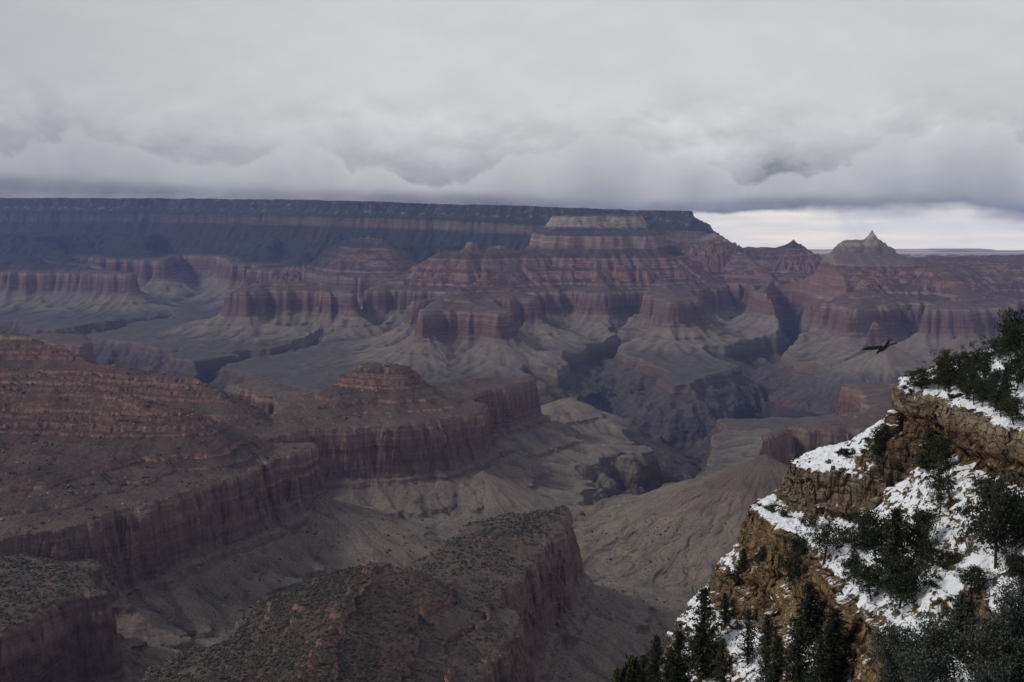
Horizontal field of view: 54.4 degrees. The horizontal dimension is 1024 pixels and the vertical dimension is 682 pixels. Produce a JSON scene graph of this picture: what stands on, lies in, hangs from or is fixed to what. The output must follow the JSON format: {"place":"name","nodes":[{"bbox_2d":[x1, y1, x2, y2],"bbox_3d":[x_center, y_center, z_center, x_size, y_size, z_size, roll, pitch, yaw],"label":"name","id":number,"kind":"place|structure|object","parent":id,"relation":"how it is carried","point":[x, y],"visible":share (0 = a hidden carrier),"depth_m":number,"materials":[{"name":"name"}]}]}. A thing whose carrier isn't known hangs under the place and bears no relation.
{"place":"outdoors","nodes":[
{"label":"outdoors","id":0,"kind":"place"},
{"bbox_2d":[31,333,96,363],"bbox_3d":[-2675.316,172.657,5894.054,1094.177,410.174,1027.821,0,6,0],"label":"butte","id":1,"kind":"object","parent":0,"point":[81,346],"visible":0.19,"depth_m":5733.07,"materials":[{"name":"brown stone"}]},
{"bbox_2d":[0,254,160,305],"bbox_3d":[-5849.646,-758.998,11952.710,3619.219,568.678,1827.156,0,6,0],"label":"mesa","id":2,"kind":"structure","parent":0,"point":[27,278],"depth_m":11565.73,"materials":[{"name":"brown stone"}]},
{"bbox_2d":[0,554,180,681],"bbox_3d":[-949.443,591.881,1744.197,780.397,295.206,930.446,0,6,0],"label":"mesa","id":3,"kind":"structure","parent":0,"point":[75,637],"depth_m":1779.04,"materials":[{"name":"brown stone"}]},
{"bbox_2d":[0,332,411,649],"bbox_3d":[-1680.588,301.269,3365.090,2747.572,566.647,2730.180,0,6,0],"label":"ridge","id":4,"kind":"structure","parent":0,"point":[273,508],"depth_m":2662.15,"materials":[{"name":"brown stone"}]},
{"bbox_2d":[244,252,314,285],"bbox_3d":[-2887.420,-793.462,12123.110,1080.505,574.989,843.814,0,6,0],"label":"butte","id":5,"kind":"object","parent":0,"point":[289,270],"visible":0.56,"depth_m":12007.82,"materials":[{"name":"brown stone"}]},
{"bbox_2d":[198,281,385,329],"bbox_3d":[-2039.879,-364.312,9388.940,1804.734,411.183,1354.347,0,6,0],"label":"mesa","id":6,"kind":"structure","parent":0,"point":[294,304],"depth_m":9082.31,"materials":[{"name":"brown stone"}]},
{"bbox_2d":[0,197,781,306],"bbox_3d":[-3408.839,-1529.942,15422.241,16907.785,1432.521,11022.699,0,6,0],"label":"plateau","id":7,"kind":"structure","parent":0,"point":[359,248],"depth_m":13218.37,"materials":[{"name":"grey stone"}]},
{"bbox_2d":[140,507,677,681],"bbox_3d":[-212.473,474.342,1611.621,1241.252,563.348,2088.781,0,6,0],"label":"ridge","id":8,"kind":"structure","parent":0,"point":[553,602],"depth_m":1687.51,"materials":[{"name":"brown stone"}]},
{"bbox_2d":[223,362,599,525],"bbox_3d":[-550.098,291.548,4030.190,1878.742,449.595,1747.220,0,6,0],"label":"ridge","id":9,"kind":"structure","parent":0,"point":[437,463],"depth_m":3536.21,"materials":[{"name":"brown stone"}]},
{"bbox_2d":[0,281,979,646],"bbox_3d":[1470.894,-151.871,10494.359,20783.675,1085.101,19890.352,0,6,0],"label":"canyon floor","id":10,"kind":"structure","parent":0,"point":[684,411],"depth_m":6740.65,"materials":[{"name":"stone"}]},
{"bbox_2d":[0,364,726,681],"bbox_3d":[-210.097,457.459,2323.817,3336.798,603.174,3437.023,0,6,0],"label":"scrub","id":11,"kind":"object","parent":10,"relation":"on","point":[274,603],"visible":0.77,"depth_m":1598.81,"materials":[{"name":"green plant"}]},
{"bbox_2d":[830,321,935,367],"bbox_3d":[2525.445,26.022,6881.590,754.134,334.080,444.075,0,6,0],"label":"rock spire","id":12,"kind":"object","parent":10,"relation":"on","point":[876,335],"visible":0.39,"depth_m":6816.19,"materials":[{"name":"brown stone"}]},
{"bbox_2d":[0,0,1023,249],"label":"sky","id":13,"kind":"structure","parent":0,"point":[817,124],"materials":[{"name":"grey"}]},
{"bbox_2d":[360,214,767,358],"bbox_3d":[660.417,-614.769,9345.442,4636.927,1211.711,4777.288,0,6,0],"label":"mesa","id":14,"kind":"structure","parent":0,"point":[632,276],"depth_m":9241.81,"materials":[{"name":"brown stone"}]},
{"bbox_2d":[541,397,617,428],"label":"hill","id":15,"kind":"structure","parent":0,"point":[572,412],"depth_m":4928.07,"materials":[{"name":"stone"}]},
{"bbox_2d":[666,382,896,507],"bbox_3d":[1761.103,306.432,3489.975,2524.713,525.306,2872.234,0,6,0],"label":"ridge","id":16,"kind":"structure","parent":0,"point":[861,407],"depth_m":3272.39,"materials":[{"name":"brown stone"}]},
{"bbox_2d":[744,239,822,284],"bbox_3d":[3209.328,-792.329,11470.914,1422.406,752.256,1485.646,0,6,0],"label":"peak","id":17,"kind":"structure","parent":0,"point":[792,260],"depth_m":11233.08,"materials":[{"name":"brown stone"}]},
{"bbox_2d":[654,350,1023,681],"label":"cliff","id":18,"kind":"structure","parent":0,"point":[822,483],"depth_m":159.34,"materials":[{"name":"stone"}]},
{"bbox_2d":[610,665,628,681],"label":"fir tree","id":19,"kind":"object","parent":18,"relation":"on","point":[620,676],"visible":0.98,"depth_m":172.33,"materials":[{"name":"green plant"}]},
{"bbox_2d":[623,654,645,681],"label":"fir tree","id":20,"kind":"object","parent":18,"relation":"on","point":[633,667],"visible":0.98,"depth_m":171.82,"materials":[{"name":"green plant"}]},
{"bbox_2d":[637,655,650,681],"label":"fir tree","id":21,"kind":"object","parent":18,"relation":"on","point":[643,660],"visible":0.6,"depth_m":192.58,"materials":[{"name":"green plant"}]},
{"bbox_2d":[642,634,664,681],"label":"fir tree","id":22,"kind":"object","parent":18,"relation":"on","point":[656,659],"visible":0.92,"depth_m":190.17,"materials":[{"name":"green plant"}]},
{"bbox_2d":[655,646,673,681],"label":"fir tree","id":23,"kind":"object","parent":18,"relation":"on","point":[665,672],"visible":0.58,"depth_m":183.59,"materials":[{"name":"green plant"}]},
{"bbox_2d":[662,631,689,681],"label":"fir tree","id":24,"kind":"object","parent":18,"relation":"on","point":[676,664],"visible":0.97,"depth_m":180.80,"materials":[{"name":"green plant"}]},
{"bbox_2d":[682,586,722,681],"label":"fir tree","id":25,"kind":"object","parent":18,"relation":"on","point":[703,653],"visible":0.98,"depth_m":176.07,"materials":[{"name":"green plant"}]},
{"bbox_2d":[709,637,731,681],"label":"fir tree","id":26,"kind":"object","parent":18,"relation":"on","point":[722,646],"visible":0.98,"depth_m":171.04,"materials":[{"name":"green plant"}]},
{"bbox_2d":[717,592,731,623],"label":"fir tree","id":27,"kind":"object","parent":18,"relation":"on","point":[724,617],"visible":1,"depth_m":179.97,"materials":[{"name":"green plant"}]},
{"bbox_2d":[726,569,739,581],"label":"shrub","id":28,"kind":"object","parent":18,"relation":"on","point":[731,576],"visible":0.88,"depth_m":182.42,"materials":[{"name":"green plant"}]},
{"bbox_2d":[734,548,749,580],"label":"fir tree","id":29,"kind":"object","parent":18,"relation":"on","point":[742,560],"visible":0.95,"depth_m":180.63,"materials":[{"name":"green plant"}]},
{"bbox_2d":[737,609,759,665],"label":"fir tree","id":30,"kind":"object","parent":18,"relation":"on","point":[749,647],"visible":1,"depth_m":167.06,"materials":[{"name":"green plant"}]},
{"bbox_2d":[750,544,767,571],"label":"pine tree","id":31,"kind":"object","parent":18,"relation":"on","point":[761,558],"visible":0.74,"depth_m":174.88,"materials":[{"name":"green plant"}]},
{"bbox_2d":[753,653,773,681],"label":"fir tree","id":32,"kind":"object","parent":18,"relation":"on","point":[765,661],"visible":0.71,"depth_m":153.12,"materials":[{"name":"green plant"}]},
{"bbox_2d":[754,613,775,658],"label":"fir tree","id":33,"kind":"object","parent":18,"relation":"on","point":[767,630],"visible":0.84,"depth_m":162.89,"materials":[{"name":"green plant"}]},
{"bbox_2d":[767,504,776,512],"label":"shrub","id":34,"kind":"object","parent":18,"relation":"on","point":[772,510],"visible":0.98,"depth_m":181.75,"materials":[{"name":"green plant"}]},
{"bbox_2d":[763,634,786,681],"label":"fir tree","id":35,"kind":"object","parent":18,"relation":"on","point":[777,662],"visible":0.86,"depth_m":148.03,"materials":[{"name":"green plant"}]},
{"bbox_2d":[777,508,788,516],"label":"shrub","id":36,"kind":"object","parent":18,"relation":"on","point":[783,512],"visible":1,"depth_m":177.72,"materials":[{"name":"green plant"}]},
{"bbox_2d":[774,526,817,587],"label":"pine tree","id":37,"kind":"object","parent":18,"relation":"on","point":[796,548],"visible":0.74,"depth_m":160.61,"materials":[{"name":"green plant"}]},
{"bbox_2d":[778,620,816,681],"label":"fir tree","id":38,"kind":"object","parent":18,"relation":"on","point":[797,670],"visible":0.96,"depth_m":137.47,"materials":[{"name":"green plant"}]},
{"bbox_2d":[785,581,824,645],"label":"fir tree","id":39,"kind":"object","parent":18,"relation":"on","point":[809,607],"visible":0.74,"depth_m":148.04,"materials":[{"name":"green plant"}]},
{"bbox_2d":[797,512,819,526],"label":"shrub","id":40,"kind":"object","parent":18,"relation":"on","point":[809,520],"visible":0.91,"depth_m":171.79,"materials":[{"name":"green plant"}]},
{"bbox_2d":[801,635,833,681],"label":"fir tree","id":41,"kind":"object","parent":18,"relation":"on","point":[819,671],"visible":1,"depth_m":131.68,"materials":[{"name":"green plant"}]},
{"bbox_2d":[802,512,851,564],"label":"pine tree","id":42,"kind":"object","parent":18,"relation":"on","point":[823,538],"visible":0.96,"depth_m":152.66,"materials":[{"name":"green plant"}]},
{"bbox_2d":[807,605,856,681],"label":"fir tree","id":43,"kind":"object","parent":18,"relation":"on","point":[835,624],"visible":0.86,"depth_m":133.66,"materials":[{"name":"green plant"}]},
{"bbox_2d":[839,447,856,458],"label":"shrub","id":44,"kind":"object","parent":18,"relation":"on","point":[845,453],"visible":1,"depth_m":176.70,"materials":[{"name":"green plant"}]},
{"bbox_2d":[831,528,866,550],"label":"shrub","id":45,"kind":"object","parent":18,"relation":"on","point":[852,540],"visible":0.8,"depth_m":149.41,"materials":[{"name":"green plant"}]},
{"bbox_2d":[839,551,865,584],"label":"pine tree","id":46,"kind":"object","parent":18,"relation":"on","point":[846,564],"visible":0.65,"depth_m":142.52,"materials":[{"name":"green plant"}]},
{"bbox_2d":[850,635,865,653],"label":"shrub","id":47,"kind":"object","parent":18,"relation":"on","point":[863,651],"visible":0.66,"depth_m":130.59,"materials":[{"name":"green plant"}]},
{"bbox_2d":[850,510,876,524],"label":"shrub","id":48,"kind":"object","parent":18,"relation":"on","point":[856,517],"visible":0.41,"depth_m":155.25,"materials":[{"name":"green plant"}]},
{"bbox_2d":[849,562,882,603],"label":"pine tree","id":49,"kind":"object","parent":18,"relation":"on","point":[865,574],"visible":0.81,"depth_m":134.62,"materials":[{"name":"green plant"}]},
{"bbox_2d":[851,507,890,566],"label":"pine tree","id":50,"kind":"object","parent":18,"relation":"on","point":[871,536],"visible":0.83,"depth_m":141.52,"materials":[{"name":"green plant"}]},
{"bbox_2d":[864,432,884,461],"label":"pine tree","id":51,"kind":"object","parent":18,"relation":"on","point":[876,440],"visible":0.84,"depth_m":171.44,"materials":[{"name":"green plant"}]},
{"bbox_2d":[877,466,884,476],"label":"shrub","id":52,"kind":"object","parent":18,"relation":"on","point":[881,472],"visible":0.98,"depth_m":170.28,"materials":[{"name":"green plant"}]},
{"bbox_2d":[870,422,899,440],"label":"shrub","id":53,"kind":"object","parent":18,"relation":"on","point":[884,432],"visible":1,"depth_m":169.96,"materials":[{"name":"green plant"}]},
{"bbox_2d":[871,457,900,467],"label":"shrub","id":54,"kind":"object","parent":18,"relation":"on","point":[881,461],"visible":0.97,"depth_m":169.13,"materials":[{"name":"green plant"}]},
{"bbox_2d":[864,618,916,681],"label":"pine tree","id":55,"kind":"object","parent":18,"relation":"on","point":[891,672],"visible":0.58,"depth_m":113.07,"materials":[{"name":"green plant"}]},
{"bbox_2d":[868,507,916,590],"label":"fir tree","id":56,"kind":"object","parent":18,"relation":"on","point":[895,540],"visible":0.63,"depth_m":132.57,"materials":[{"name":"green plant"}]},
{"bbox_2d":[884,410,902,434],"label":"rock stack","id":57,"kind":"object","parent":18,"relation":"on","point":[893,420],"visible":0.78,"depth_m":171.57,"materials":[{"name":"stone"}]},
{"bbox_2d":[891,462,909,469],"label":"shrub","id":58,"kind":"object","parent":18,"relation":"on","point":[898,466],"visible":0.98,"depth_m":166.66,"materials":[{"name":"green plant"}]},
{"bbox_2d":[873,550,939,613],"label":"pine tree","id":59,"kind":"object","parent":18,"relation":"on","point":[908,576],"visible":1,"depth_m":125.63,"materials":[{"name":"green plant"}]},
{"bbox_2d":[888,498,943,561],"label":"pine tree","id":60,"kind":"object","parent":18,"relation":"on","point":[921,518],"visible":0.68,"depth_m":133.99,"materials":[{"name":"green plant"}]},
{"bbox_2d":[901,366,936,388],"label":"pine tree","id":61,"kind":"object","parent":18,"relation":"on","point":[922,378],"visible":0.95,"depth_m":166.60,"materials":[{"name":"green plant"}]},
{"bbox_2d":[909,427,939,471],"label":"tree","id":62,"kind":"object","parent":18,"relation":"on","point":[924,460],"visible":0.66,"depth_m":153.59,"materials":[{"name":"green plant"}]},
{"bbox_2d":[915,523,943,571],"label":"pine tree","id":63,"kind":"object","parent":18,"relation":"on","point":[929,550],"visible":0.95,"depth_m":130.06,"materials":[{"name":"green plant"}]},
{"bbox_2d":[879,610,983,681],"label":"pine tree","id":64,"kind":"object","parent":18,"relation":"on","point":[929,657],"visible":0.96,"depth_m":105.62,"materials":[{"name":"green plant"}]},
{"bbox_2d":[922,366,941,389],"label":"pine tree","id":65,"kind":"object","parent":18,"relation":"on","point":[934,380],"visible":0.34,"depth_m":164.63,"materials":[{"name":"green plant"}]},
{"bbox_2d":[927,579,939,587],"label":"shrub","id":66,"kind":"object","parent":18,"relation":"on","point":[933,584],"visible":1,"depth_m":124.94,"materials":[{"name":"green plant"}]},
{"bbox_2d":[923,430,958,467],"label":"pine tree","id":67,"kind":"object","parent":18,"relation":"on","point":[943,445],"visible":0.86,"depth_m":147.70,"materials":[{"name":"green plant"}]},
{"bbox_2d":[925,449,956,500],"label":"pine tree","id":68,"kind":"object","parent":18,"relation":"on","point":[939,470],"visible":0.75,"depth_m":141.53,"materials":[{"name":"green plant"}]},
{"bbox_2d":[929,473,953,514],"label":"pine tree","id":69,"kind":"object","parent":18,"relation":"on","point":[940,497],"visible":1,"depth_m":138.80,"materials":[{"name":"green plant"}]},
{"bbox_2d":[935,561,948,568],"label":"shrub","id":70,"kind":"object","parent":18,"relation":"on","point":[941,565],"visible":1,"depth_m":127.86,"materials":[{"name":"green plant"}]},
{"bbox_2d":[929,348,958,391],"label":"pine tree","id":71,"kind":"object","parent":18,"relation":"on","point":[942,363],"visible":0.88,"depth_m":159.18,"materials":[{"name":"green plant"}]},
{"bbox_2d":[936,368,956,392],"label":"pine tree","id":72,"kind":"object","parent":18,"relation":"on","point":[945,384],"visible":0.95,"depth_m":159.43,"materials":[{"name":"green plant"}]},
{"bbox_2d":[947,393,957,398],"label":"shrub","id":73,"kind":"object","parent":18,"relation":"on","point":[951,395],"visible":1,"depth_m":157.12,"materials":[{"name":"green plant"}]},
{"bbox_2d":[944,547,966,565],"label":"shrub","id":74,"kind":"object","parent":18,"relation":"on","point":[956,556],"visible":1,"depth_m":127.31,"materials":[{"name":"green plant"}]},
{"bbox_2d":[946,370,969,388],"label":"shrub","id":75,"kind":"object","parent":18,"relation":"on","point":[958,384],"visible":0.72,"depth_m":157.88,"materials":[{"name":"green plant"}]},
{"bbox_2d":[940,591,976,647],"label":"fir tree","id":76,"kind":"object","parent":18,"relation":"on","point":[960,604],"visible":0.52,"depth_m":116.58,"materials":[{"name":"green plant"}]},
{"bbox_2d":[955,502,972,516],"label":"shrub","id":77,"kind":"object","parent":18,"relation":"on","point":[965,510],"visible":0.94,"depth_m":134.13,"materials":[{"name":"green plant"}]},
{"bbox_2d":[944,344,985,380],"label":"pine tree","id":78,"kind":"object","parent":18,"relation":"on","point":[960,364],"visible":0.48,"depth_m":158.38,"materials":[{"name":"green plant"}]},
{"bbox_2d":[954,521,981,555],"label":"shrub","id":79,"kind":"object","parent":18,"relation":"on","point":[969,548],"visible":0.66,"depth_m":126.75,"materials":[{"name":"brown plant"}]},
{"bbox_2d":[949,564,995,592],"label":"pine tree","id":80,"kind":"object","parent":18,"relation":"on","point":[970,573],"visible":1,"depth_m":117.80,"materials":[{"name":"green plant"}]},
{"bbox_2d":[956,367,993,404],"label":"pine tree","id":81,"kind":"object","parent":18,"relation":"on","point":[967,387],"visible":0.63,"depth_m":148.36,"materials":[{"name":"green plant"}]},
{"bbox_2d":[959,336,991,380],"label":"pine tree","id":82,"kind":"object","parent":18,"relation":"on","point":[977,363],"visible":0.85,"depth_m":153.85,"materials":[{"name":"green plant"}]},
{"bbox_2d":[965,378,992,406],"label":"pine tree","id":83,"kind":"object","parent":18,"relation":"on","point":[978,392],"visible":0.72,"depth_m":145.12,"materials":[{"name":"green plant"}]},
{"bbox_2d":[945,611,1023,681],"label":"pine tree","id":84,"kind":"object","parent":18,"relation":"on","point":[998,640],"visible":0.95,"depth_m":103.40,"materials":[{"name":"green plant"}]},
{"bbox_2d":[966,347,1004,379],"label":"pine tree","id":85,"kind":"object","parent":18,"relation":"on","point":[989,363],"visible":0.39,"depth_m":155.86,"materials":[{"name":"green plant"}]},
{"bbox_2d":[953,471,1023,568],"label":"pine tree","id":86,"kind":"object","parent":18,"relation":"on","point":[1000,513],"visible":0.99,"depth_m":118.04,"materials":[{"name":"green plant"}]},
{"bbox_2d":[965,475,1011,497],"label":"pine tree","id":87,"kind":"object","parent":18,"relation":"on","point":[983,484],"visible":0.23,"depth_m":130.67,"materials":[{"name":"green plant"}]},
{"bbox_2d":[980,335,1019,358],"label":"pine tree","id":88,"kind":"object","parent":18,"relation":"on","point":[996,345],"visible":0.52,"depth_m":165.76,"materials":[{"name":"green plant"}]},
{"bbox_2d":[980,366,1020,403],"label":"pine tree","id":89,"kind":"object","parent":18,"relation":"on","point":[996,375],"visible":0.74,"depth_m":141.51,"materials":[{"name":"green plant"}]},
{"bbox_2d":[988,383,1012,416],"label":"pine tree","id":90,"kind":"object","parent":18,"relation":"on","point":[997,396],"visible":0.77,"depth_m":138.95,"materials":[{"name":"green plant"}]},
{"bbox_2d":[980,574,1023,633],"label":"pine tree","id":91,"kind":"object","parent":18,"relation":"on","point":[1008,601],"visible":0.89,"depth_m":104.73,"materials":[{"name":"green plant"}]},
{"bbox_2d":[988,547,1023,587],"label":"pine tree","id":92,"kind":"object","parent":18,"relation":"on","point":[1016,565],"visible":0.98,"depth_m":111.09,"materials":[{"name":"green plant"}]},
{"bbox_2d":[998,362,1015,399],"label":"fir tree","id":93,"kind":"object","parent":18,"relation":"on","point":[1007,368],"visible":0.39,"depth_m":143.31,"materials":[{"name":"green plant"}]},
{"bbox_2d":[993,307,1023,367],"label":"pine tree","id":94,"kind":"object","parent":18,"relation":"on","point":[1012,341],"visible":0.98,"depth_m":154.74,"materials":[{"name":"green plant"}]},
{"bbox_2d":[993,393,1023,425],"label":"pine tree","id":95,"kind":"object","parent":18,"relation":"on","point":[1012,409],"visible":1,"depth_m":133.36,"materials":[{"name":"green plant"}]},
{"bbox_2d":[998,643,1023,681],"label":"fir tree","id":96,"kind":"object","parent":18,"relation":"on","point":[1019,656],"visible":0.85,"depth_m":101.71,"materials":[{"name":"green plant"}]},
{"bbox_2d":[999,351,1023,391],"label":"pine tree","id":97,"kind":"object","parent":18,"relation":"on","point":[1018,361],"visible":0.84,"depth_m":147.19,"materials":[{"name":"green plant"}]},
{"bbox_2d":[1006,488,1023,546],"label":"pine tree","id":98,"kind":"object","parent":18,"relation":"on","point":[1016,490],"visible":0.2,"depth_m":120.37,"materials":[{"name":"green plant"}]},
{"bbox_2d":[730,230,1023,351],"bbox_3d":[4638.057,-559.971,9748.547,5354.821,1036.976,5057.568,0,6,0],"label":"butte","id":99,"kind":"object","parent":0,"point":[845,295],"visible":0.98,"depth_m":8403.76,"materials":[{"name":"brown stone"}]},
{"bbox_2d":[863,338,896,354],"bbox_3d":[11.132,0.167,30.276,1.248,0.463,0.363,-2,6,-20],"label":"raven","id":100,"kind":"object","parent":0,"point":[881,348],"visible":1,"depth_m":30.16,"materials":[{"name":"black"}]},
{"bbox_2d":[808,248,1023,258],"bbox_3d":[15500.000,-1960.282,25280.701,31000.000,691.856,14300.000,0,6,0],"label":"desert plain","id":101,"kind":"structure","parent":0,"point":[928,252],"depth_m":25147.86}
]}

